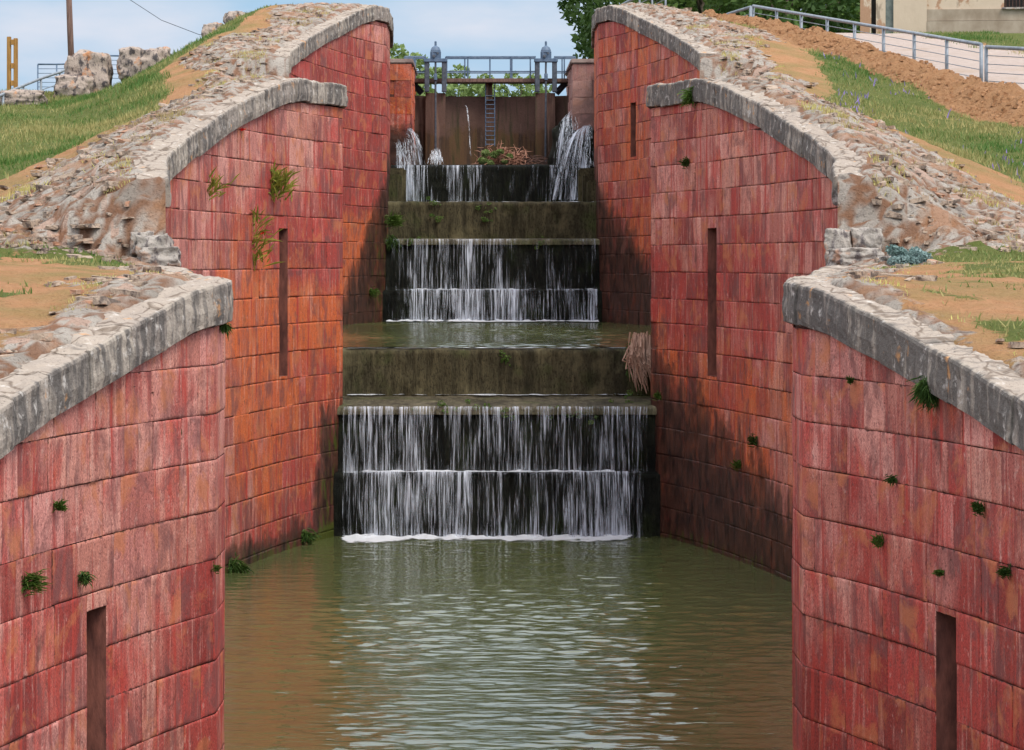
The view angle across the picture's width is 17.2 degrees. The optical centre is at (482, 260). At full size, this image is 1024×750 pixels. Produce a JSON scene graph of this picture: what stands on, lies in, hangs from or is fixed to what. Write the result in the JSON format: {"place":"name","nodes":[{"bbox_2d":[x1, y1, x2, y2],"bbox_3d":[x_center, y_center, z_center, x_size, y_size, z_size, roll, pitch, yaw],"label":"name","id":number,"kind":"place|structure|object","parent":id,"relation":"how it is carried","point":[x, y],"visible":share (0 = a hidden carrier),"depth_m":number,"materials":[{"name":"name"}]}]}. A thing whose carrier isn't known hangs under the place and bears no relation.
{"place":"outdoors","nodes":[
{"label":"outdoors","id":0,"kind":"place"},
{"bbox_2d":[131,0,200,34],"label":"power cable","id":1,"kind":"object","parent":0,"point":[165,21],"visible":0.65,"depth_m":116.88,"materials":[{"name":"paint"}]},
{"bbox_2d":[0,0,800,96],"label":"sky","id":2,"kind":"structure","parent":0,"point":[458,27],"materials":[{"name":"blue"}]},
{"bbox_2d":[343,322,650,347],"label":"pool water","id":3,"kind":"structure","parent":0,"point":[491,334],"depth_m":78.39,"materials":[{"name":"green liquid"}]},
{"bbox_2d":[382,196,602,347],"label":"weir","id":4,"kind":"object","parent":3,"relation":"in","point":[548,251],"visible":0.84,"depth_m":94.60,"materials":[{"name":"stone"}]},
{"bbox_2d":[386,201,598,321],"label":"waterfall","id":5,"kind":"structure","parent":4,"relation":"on","point":[463,319],"depth_m":94.09,"materials":[{"name":"white liquid"}]},
{"bbox_2d":[224,536,792,749],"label":"pool water","id":6,"kind":"structure","parent":0,"point":[628,643],"depth_m":46.00,"materials":[{"name":"liquid"}]},
{"bbox_2d":[333,347,661,536],"bbox_3d":[0.270,3.908,66.137,6.300,4.373,3.125,0,0,0],"label":"weir","id":7,"kind":"object","parent":6,"relation":"in","point":[448,427],"visible":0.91,"depth_m":64.90,"materials":[{"name":"concrete"}]},
{"bbox_2d":[342,347,640,542],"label":"waterfall","id":8,"kind":"structure","parent":7,"relation":"on","point":[370,537],"depth_m":64.30,"materials":[{"name":"white liquid"}]},
{"bbox_2d":[622,331,650,393],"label":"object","id":9,"kind":"object","parent":7,"relation":"hanging from","point":[637,355],"visible":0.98,"depth_m":66.04,"materials":[{"name":"brown plant"}]},
{"bbox_2d":[0,2,1023,378],"bbox_3d":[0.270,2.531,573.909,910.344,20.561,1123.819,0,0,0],"label":"ground","id":10,"kind":"structure","parent":0,"point":[26,314],"depth_m":51.00,"materials":[{"name":"brown soil"}]},
{"bbox_2d":[7,37,17,89],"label":"timber frame","id":11,"kind":"object","parent":10,"relation":"on","point":[13,65],"visible":0.84,"depth_m":99.94,"materials":[{"name":"wood"}]},
{"bbox_2d":[0,89,47,105],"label":"boulder","id":12,"kind":"object","parent":10,"relation":"on","point":[19,96],"visible":0.68,"depth_m":83.58,"materials":[{"name":"grey stone"}]},
{"bbox_2d":[0,69,64,104],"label":"railing","id":13,"kind":"object","parent":10,"relation":"on","point":[22,86],"visible":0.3,"depth_m":86.24,"materials":[{"name":"metal"}]},
{"bbox_2d":[66,0,73,55],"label":"utility pole","id":14,"kind":"object","parent":10,"relation":"on","point":[70,40],"visible":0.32,"depth_m":104.92,"materials":[{"name":"brown wood"}]},
{"bbox_2d":[53,74,94,97],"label":"boulder","id":15,"kind":"object","parent":10,"relation":"on","point":[69,85],"visible":0.69,"depth_m":86.10,"materials":[{"name":"grey stone"}]},
{"bbox_2d":[37,55,118,89],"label":"railing","id":16,"kind":"object","parent":10,"relation":"on","point":[38,68],"visible":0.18,"depth_m":111.99,"materials":[{"name":"grey metal"}]},
{"bbox_2d":[64,49,113,92],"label":"boulder","id":17,"kind":"object","parent":10,"relation":"on","point":[98,66],"visible":0.69,"depth_m":86.53,"materials":[{"name":"grey stone"}]},
{"bbox_2d":[0,263,233,749],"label":"lock wall","id":18,"kind":"structure","parent":10,"relation":"on","point":[112,426],"depth_m":31.54,"materials":[{"name":"red stone"}]},
{"bbox_2d":[22,569,51,596],"bbox_3d":[-3.814,2.742,28.706,0.331,0.248,0.211,0,0,0],"label":"wall plant","id":19,"kind":"object","parent":18,"relation":"attached to","point":[35,581],"depth_m":28.72,"materials":[{"name":"green plant"}]},
{"bbox_2d":[52,498,69,512],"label":"wall plant","id":20,"kind":"object","parent":18,"relation":"attached to","point":[60,506],"depth_m":29.59,"materials":[{"name":"green plant"}]},
{"bbox_2d":[77,571,95,591],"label":"wall plant","id":21,"kind":"object","parent":18,"relation":"attached to","point":[84,579],"depth_m":30.28,"materials":[{"name":"green plant"}]},
{"bbox_2d":[210,562,221,573],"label":"wall plant","id":22,"kind":"object","parent":18,"relation":"attached to","point":[216,568],"depth_m":34.06,"materials":[{"name":"green plant"}]},
{"bbox_2d":[219,320,234,339],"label":"wall plant","id":23,"kind":"object","parent":18,"relation":"attached to","point":[225,328],"depth_m":34.73,"materials":[{"name":"green plant"}]},
{"bbox_2d":[116,46,161,80],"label":"boulder","id":24,"kind":"object","parent":10,"relation":"on","point":[131,60],"visible":0.58,"depth_m":86.56,"materials":[{"name":"grey stone"}]},
{"bbox_2d":[130,230,153,254],"bbox_3d":[-4.870,-0.251,48.306,0.348,0.353,0.568,0,0,-7],"label":"stone block","id":25,"kind":"object","parent":10,"relation":"on","point":[133,242],"depth_m":48.04,"materials":[{"name":"grey stone"}]},
{"bbox_2d":[135,233,173,259],"bbox_3d":[-4.668,-0.137,48.099,0.484,0.499,0.593,0,0,7],"label":"stone block","id":26,"kind":"object","parent":10,"relation":"on","point":[164,240],"depth_m":47.87,"materials":[{"name":"grey stone"}]},
{"bbox_2d":[139,246,180,266],"bbox_3d":[-4.567,-0.051,47.900,0.578,0.295,0.589,0,0,0],"label":"stone block","id":27,"kind":"object","parent":10,"relation":"on","point":[163,256],"depth_m":47.65,"materials":[{"name":"grey stone"}]},
{"bbox_2d":[149,46,170,58],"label":"boulder","id":28,"kind":"object","parent":10,"relation":"on","point":[163,52],"visible":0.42,"depth_m":87.22,"materials":[{"name":"grey stone"}]},
{"bbox_2d":[201,22,221,36],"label":"boulder","id":29,"kind":"object","parent":10,"relation":"on","point":[209,27],"visible":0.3,"depth_m":94.11,"materials":[{"name":"grey stone"}]},
{"bbox_2d":[223,11,248,23],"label":"boulder","id":30,"kind":"object","parent":10,"relation":"on","point":[230,15],"visible":0.23,"depth_m":95.05,"materials":[{"name":"grey stone"}]},
{"bbox_2d":[133,78,347,573],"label":"lock wall","id":31,"kind":"structure","parent":10,"relation":"on","point":[284,373],"depth_m":60.53,"materials":[{"name":"red stone"}]},
{"bbox_2d":[207,168,239,199],"bbox_3d":[-4.471,-1.269,55.431,1.026,0.574,0.419,0,0,0],"label":"wall plant","id":32,"kind":"object","parent":31,"relation":"attached to","point":[212,185],"depth_m":55.50,"materials":[{"name":"green plant"}]},
{"bbox_2d":[226,552,254,572],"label":"wall plant","id":33,"kind":"object","parent":31,"relation":"attached to","point":[237,566],"depth_m":57.15,"materials":[{"name":"green plant"}]},
{"bbox_2d":[251,206,274,242],"bbox_3d":[-3.967,-0.596,58.862,0.695,0.796,0.515,0,0,10],"label":"wall plant","id":34,"kind":"object","parent":31,"relation":"attached to","point":[256,218],"depth_m":58.98,"materials":[{"name":"green plant"}]},
{"bbox_2d":[252,239,281,270],"bbox_3d":[-3.803,-0.100,59.048,0.744,0.575,0.395,0,0,0],"label":"wall plant","id":35,"kind":"object","parent":31,"relation":"attached to","point":[259,252],"depth_m":59.06,"materials":[{"name":"green plant"}]},
{"bbox_2d":[252,221,283,253],"bbox_3d":[-3.863,-0.400,58.981,0.832,0.575,0.385,0,0,0],"label":"wall plant","id":36,"kind":"object","parent":31,"relation":"attached to","point":[265,239],"depth_m":59.03,"materials":[{"name":"green plant"}]},
{"bbox_2d":[268,159,299,201],"bbox_3d":[-3.709,-1.417,60.402,1.006,0.834,0.548,0,0,0],"label":"wall plant","id":37,"kind":"object","parent":31,"relation":"attached to","point":[279,182],"depth_m":60.49,"materials":[{"name":"green plant"}]},
{"bbox_2d":[300,528,320,544],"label":"wall plant","id":38,"kind":"object","parent":31,"relation":"attached to","point":[307,536],"depth_m":62.65,"materials":[{"name":"green plant"}]},
{"bbox_2d":[270,4,393,347],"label":"lock wall","id":39,"kind":"structure","parent":10,"relation":"on","point":[350,49],"depth_m":92.06,"materials":[{"name":"red stone"}]},
{"bbox_2d":[368,286,380,298],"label":"wall plant","id":40,"kind":"object","parent":39,"relation":"attached to","point":[373,293],"depth_m":93.02,"materials":[{"name":"green plant"}]},
{"bbox_2d":[384,234,401,249],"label":"wall plant","id":41,"kind":"object","parent":39,"relation":"attached to","point":[391,241],"depth_m":94.50,"materials":[{"name":"green plant"}]},
{"bbox_2d":[383,210,405,230],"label":"wall plant","id":42,"kind":"object","parent":39,"relation":"attached to","point":[394,220],"depth_m":94.47,"materials":[{"name":"green plant"}]},
{"bbox_2d":[390,59,417,167],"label":"wing wall","id":43,"kind":"structure","parent":10,"relation":"on","point":[402,95],"depth_m":101.41,"materials":[{"name":"red stone"}]},
{"bbox_2d":[390,43,425,95],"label":"young tree","id":44,"kind":"object","parent":10,"relation":"on","point":[402,54],"visible":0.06,"depth_m":189.81,"materials":[{"name":"green plant"}]},
{"bbox_2d":[409,52,441,95],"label":"young tree","id":45,"kind":"object","parent":10,"relation":"on","point":[431,74],"visible":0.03,"depth_m":198.14,"materials":[{"name":"green plant"}]},
{"bbox_2d":[437,63,483,96],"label":"young tree","id":46,"kind":"object","parent":10,"relation":"on","point":[463,89],"visible":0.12,"depth_m":207.58,"materials":[{"name":"green plant"}]},
{"bbox_2d":[466,74,498,96],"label":"young tree","id":47,"kind":"object","parent":10,"relation":"on","point":[482,93],"visible":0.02,"depth_m":217.05,"materials":[{"name":"green plant"}]},
{"bbox_2d":[414,93,567,164],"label":"gate","id":48,"kind":"structure","parent":10,"relation":"on","point":[519,122],"depth_m":106.70,"materials":[{"name":"brown wood"}]},
{"bbox_2d":[404,56,575,99],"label":"footbridge","id":49,"kind":"object","parent":48,"relation":"on","point":[561,81],"visible":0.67,"depth_m":106.16,"materials":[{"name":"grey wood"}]},
{"bbox_2d":[485,83,494,145],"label":"ladder","id":50,"kind":"object","parent":48,"relation":"attached to","point":[489,117],"visible":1,"depth_m":106.43,"materials":[{"name":"grey metal"}]},
{"bbox_2d":[0,2,1023,340],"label":"grass","id":51,"kind":"structure","parent":10,"relation":"on","point":[48,130],"depth_m":71.69,"materials":[{"name":"green plant"}]},
{"bbox_2d":[0,2,1023,357],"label":"loose stones","id":52,"kind":"object","parent":10,"relation":"on","point":[104,300],"visible":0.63,"depth_m":51.02,"materials":[{"name":"grey stone"}]},
{"bbox_2d":[0,2,1023,354],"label":"weeds","id":53,"kind":"object","parent":10,"relation":"on","point":[826,110],"visible":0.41,"depth_m":54.51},
{"bbox_2d":[492,74,531,96],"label":"young tree","id":54,"kind":"object","parent":10,"relation":"on","point":[504,87],"visible":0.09,"depth_m":225.87,"materials":[{"name":"green plant"}]},
{"bbox_2d":[524,74,551,95],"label":"young tree","id":55,"kind":"object","parent":10,"relation":"on","point":[542,88],"visible":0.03,"depth_m":234.40,"materials":[{"name":"green plant"}]},
{"bbox_2d":[547,117,593,167],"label":"waterfall","id":56,"kind":"object","parent":10,"relation":"on","point":[572,156],"visible":0.31,"depth_m":101.39,"materials":[{"name":"white liquid"}]},
{"bbox_2d":[565,59,594,167],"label":"wing wall","id":57,"kind":"structure","parent":10,"relation":"on","point":[580,84],"depth_m":101.41,"materials":[{"name":"brown stone"}]},
{"bbox_2d":[389,164,595,201],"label":"sill ledge","id":58,"kind":"object","parent":57,"relation":"attached to","point":[525,183],"visible":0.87,"depth_m":100.31,"materials":[{"name":"black stone"}]},
{"bbox_2d":[398,128,420,185],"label":"cascade","id":59,"kind":"object","parent":58,"relation":"on","point":[414,163],"visible":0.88,"depth_m":100.36,"materials":[{"name":"white liquid"}]},
{"bbox_2d":[424,41,446,164],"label":"sluice gear","id":60,"kind":"object","parent":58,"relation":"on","point":[435,58],"visible":1,"depth_m":105.70,"materials":[{"name":"paint"}]},
{"bbox_2d":[399,165,573,201],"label":"waterfall","id":61,"kind":"structure","parent":58,"relation":"on","point":[423,185],"depth_m":100.07,"materials":[{"name":"white liquid"}]},
{"bbox_2d":[474,140,534,164],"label":"debris heap","id":62,"kind":"object","parent":58,"relation":"on","point":[502,156],"visible":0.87,"depth_m":102.03,"materials":[{"name":"brown plant"}]},
{"bbox_2d":[515,150,549,164],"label":"snagged branches","id":63,"kind":"object","parent":58,"relation":"on","point":[536,160],"visible":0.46,"depth_m":102.47,"materials":[{"name":"wood"}]},
{"bbox_2d":[534,41,557,160],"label":"sluice gear","id":64,"kind":"object","parent":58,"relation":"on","point":[545,55],"visible":0.98,"depth_m":105.70,"materials":[{"name":"paint"}]},
{"bbox_2d":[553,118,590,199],"bbox_3d":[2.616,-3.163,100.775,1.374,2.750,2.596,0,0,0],"label":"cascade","id":65,"kind":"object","parent":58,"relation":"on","point":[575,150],"visible":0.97,"depth_m":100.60,"materials":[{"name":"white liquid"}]},
{"bbox_2d":[557,0,686,58],"bbox_3d":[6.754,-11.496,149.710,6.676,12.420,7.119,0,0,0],"label":"leafy tree","id":66,"kind":"object","parent":10,"relation":"on","point":[585,21],"visible":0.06,"depth_m":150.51,"materials":[{"name":"green plant"}]},
{"bbox_2d":[620,0,666,5],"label":"railing","id":67,"kind":"object","parent":10,"relation":"on","point":[627,1],"visible":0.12,"depth_m":103.07,"materials":[{"name":"metal"}]},
{"bbox_2d":[591,5,716,347],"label":"lock wall","id":68,"kind":"structure","parent":10,"relation":"on","point":[637,53],"depth_m":91.76,"materials":[{"name":"red stone"}]},
{"bbox_2d":[614,0,756,15],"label":"leafy tree","id":69,"kind":"object","parent":10,"relation":"on","point":[699,5],"visible":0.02,"depth_m":141.84,"materials":[{"name":"green plant"}]},
{"bbox_2d":[726,5,751,16],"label":"railing","id":70,"kind":"object","parent":10,"relation":"on","point":[743,9],"visible":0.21,"depth_m":100.65,"materials":[{"name":"metal"}]},
{"bbox_2d":[646,79,866,581],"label":"lock wall","id":71,"kind":"structure","parent":10,"relation":"on","point":[744,210],"depth_m":60.02,"materials":[{"name":"red stone"}]},
{"bbox_2d":[652,391,661,400],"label":"wall plant","id":72,"kind":"object","parent":71,"relation":"attached to","point":[657,395],"depth_m":64.60,"materials":[{"name":"green plant"}]},
{"bbox_2d":[679,156,690,168],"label":"wall plant","id":73,"kind":"object","parent":71,"relation":"attached to","point":[686,161],"depth_m":62.88,"materials":[{"name":"green plant"}]},
{"bbox_2d":[678,86,698,107],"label":"wall plant","id":74,"kind":"object","parent":71,"relation":"attached to","point":[687,96],"depth_m":62.42,"materials":[{"name":"green plant"}]},
{"bbox_2d":[730,460,740,471],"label":"wall plant","id":75,"kind":"object","parent":71,"relation":"attached to","point":[737,465],"depth_m":59.20,"materials":[{"name":"green plant"}]},
{"bbox_2d":[747,433,757,447],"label":"wall plant","id":76,"kind":"object","parent":71,"relation":"attached to","point":[753,440],"depth_m":58.03,"materials":[{"name":"green plant"}]},
{"bbox_2d":[703,0,859,32],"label":"leafy tree","id":77,"kind":"object","parent":10,"relation":"on","point":[811,6],"visible":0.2,"depth_m":134.38,"materials":[{"name":"green plant"}]},
{"bbox_2d":[755,0,859,32],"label":"leafy tree","id":78,"kind":"object","parent":10,"relation":"on","point":[851,19],"visible":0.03,"depth_m":139.05,"materials":[{"name":"green plant"}]},
{"bbox_2d":[816,0,859,28],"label":"leafy tree","id":79,"kind":"object","parent":10,"relation":"on","point":[846,18],"depth_m":151.34,"materials":[{"name":"green plant"}]},
{"bbox_2d":[824,228,852,264],"bbox_3d":[5.080,-0.171,48.208,0.406,0.580,0.582,0,0,14],"label":"stone block","id":80,"kind":"object","parent":10,"relation":"on","point":[835,238],"depth_m":47.96,"materials":[{"name":"grey stone"}]},
{"bbox_2d":[826,247,884,265],"bbox_3d":[5.237,-0.043,47.612,0.701,0.285,0.695,0,0,-14],"label":"stone block","id":81,"kind":"object","parent":10,"relation":"on","point":[844,256],"depth_m":47.32,"materials":[{"name":"grey stone"}]},
{"bbox_2d":[701,9,1023,125],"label":"earth clods","id":82,"kind":"object","parent":10,"relation":"on","point":[888,54],"visible":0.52,"depth_m":79.78,"materials":[{"name":"brown soil"}]},
{"bbox_2d":[850,227,882,250],"bbox_3d":[5.483,-0.276,48.306,0.483,0.411,0.603,0,0,7],"label":"stone block","id":83,"kind":"object","parent":10,"relation":"on","point":[865,237],"depth_m":48.04,"materials":[{"name":"grey stone"}]},
{"bbox_2d":[752,4,982,80],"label":"railing","id":84,"kind":"object","parent":10,"relation":"on","point":[914,41],"visible":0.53,"depth_m":86.23,"materials":[{"name":"metal"}]},
{"bbox_2d":[875,256,890,262],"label":"stone block","id":85,"kind":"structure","parent":10,"relation":"on","point":[883,258],"depth_m":46.82,"materials":[{"name":"grey stone"}]},
{"bbox_2d":[782,265,1023,749],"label":"lock wall","id":86,"kind":"structure","parent":10,"relation":"on","point":[897,644],"depth_m":31.63,"materials":[{"name":"red stone"}]},
{"bbox_2d":[845,375,854,384],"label":"wall plant","id":87,"kind":"object","parent":86,"relation":"attached to","point":[850,381],"depth_m":32.82,"materials":[{"name":"green plant"}]},
{"bbox_2d":[869,532,883,547],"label":"wall plant","id":88,"kind":"object","parent":86,"relation":"attached to","point":[877,541],"depth_m":32.06,"materials":[{"name":"green plant"}]},
{"bbox_2d":[882,474,896,486],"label":"wall plant","id":89,"kind":"object","parent":86,"relation":"attached to","point":[892,480],"depth_m":31.69,"materials":[{"name":"green plant"}]},
{"bbox_2d":[906,375,939,413],"bbox_3d":[4.027,1.206,30.566,0.423,0.421,0.241,0,0,0],"label":"wall plant","id":90,"kind":"object","parent":86,"relation":"attached to","point":[922,394],"depth_m":30.57,"materials":[{"name":"green plant"}]},
{"bbox_2d":[931,568,944,577],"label":"wall plant","id":91,"kind":"object","parent":86,"relation":"attached to","point":[937,573],"depth_m":30.40,"materials":[{"name":"green plant"}]},
{"bbox_2d":[969,500,988,517],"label":"wall plant","id":92,"kind":"object","parent":86,"relation":"attached to","point":[977,507],"depth_m":29.29,"materials":[{"name":"green plant"}]},
{"bbox_2d":[995,563,1012,579],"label":"wall plant","id":93,"kind":"object","parent":86,"relation":"attached to","point":[1004,571],"depth_m":28.61,"materials":[{"name":"green plant"}]},
{"bbox_2d":[884,244,932,265],"bbox_3d":[5.496,-0.044,43.773,0.618,0.349,0.557,0,0,0],"label":"shrub","id":94,"kind":"object","parent":10,"relation":"on","point":[902,255],"visible":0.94,"depth_m":43.61,"materials":[{"name":"blue plant"}]},
{"bbox_2d":[814,53,1023,182],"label":"wildflowers","id":95,"kind":"object","parent":10,"relation":"on","point":[908,93],"visible":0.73,"depth_m":72.15,"materials":[{"name":"purple"}]},
{"bbox_2d":[860,0,1023,33],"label":"house","id":96,"kind":"structure","parent":10,"relation":"on","point":[999,16],"depth_m":115.73,"materials":[{"name":"paint"}]},
{"bbox_2d":[1002,0,1023,8],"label":"window","id":97,"kind":"structure","parent":96,"relation":"in","point":[1008,4],"depth_m":115.78,"materials":[{"name":"black"}]},
{"bbox_2d":[984,45,1023,83],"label":"railing","id":98,"kind":"object","parent":10,"relation":"on","point":[986,55],"visible":0.91,"depth_m":79.05,"materials":[{"name":"metal"}]}
]}

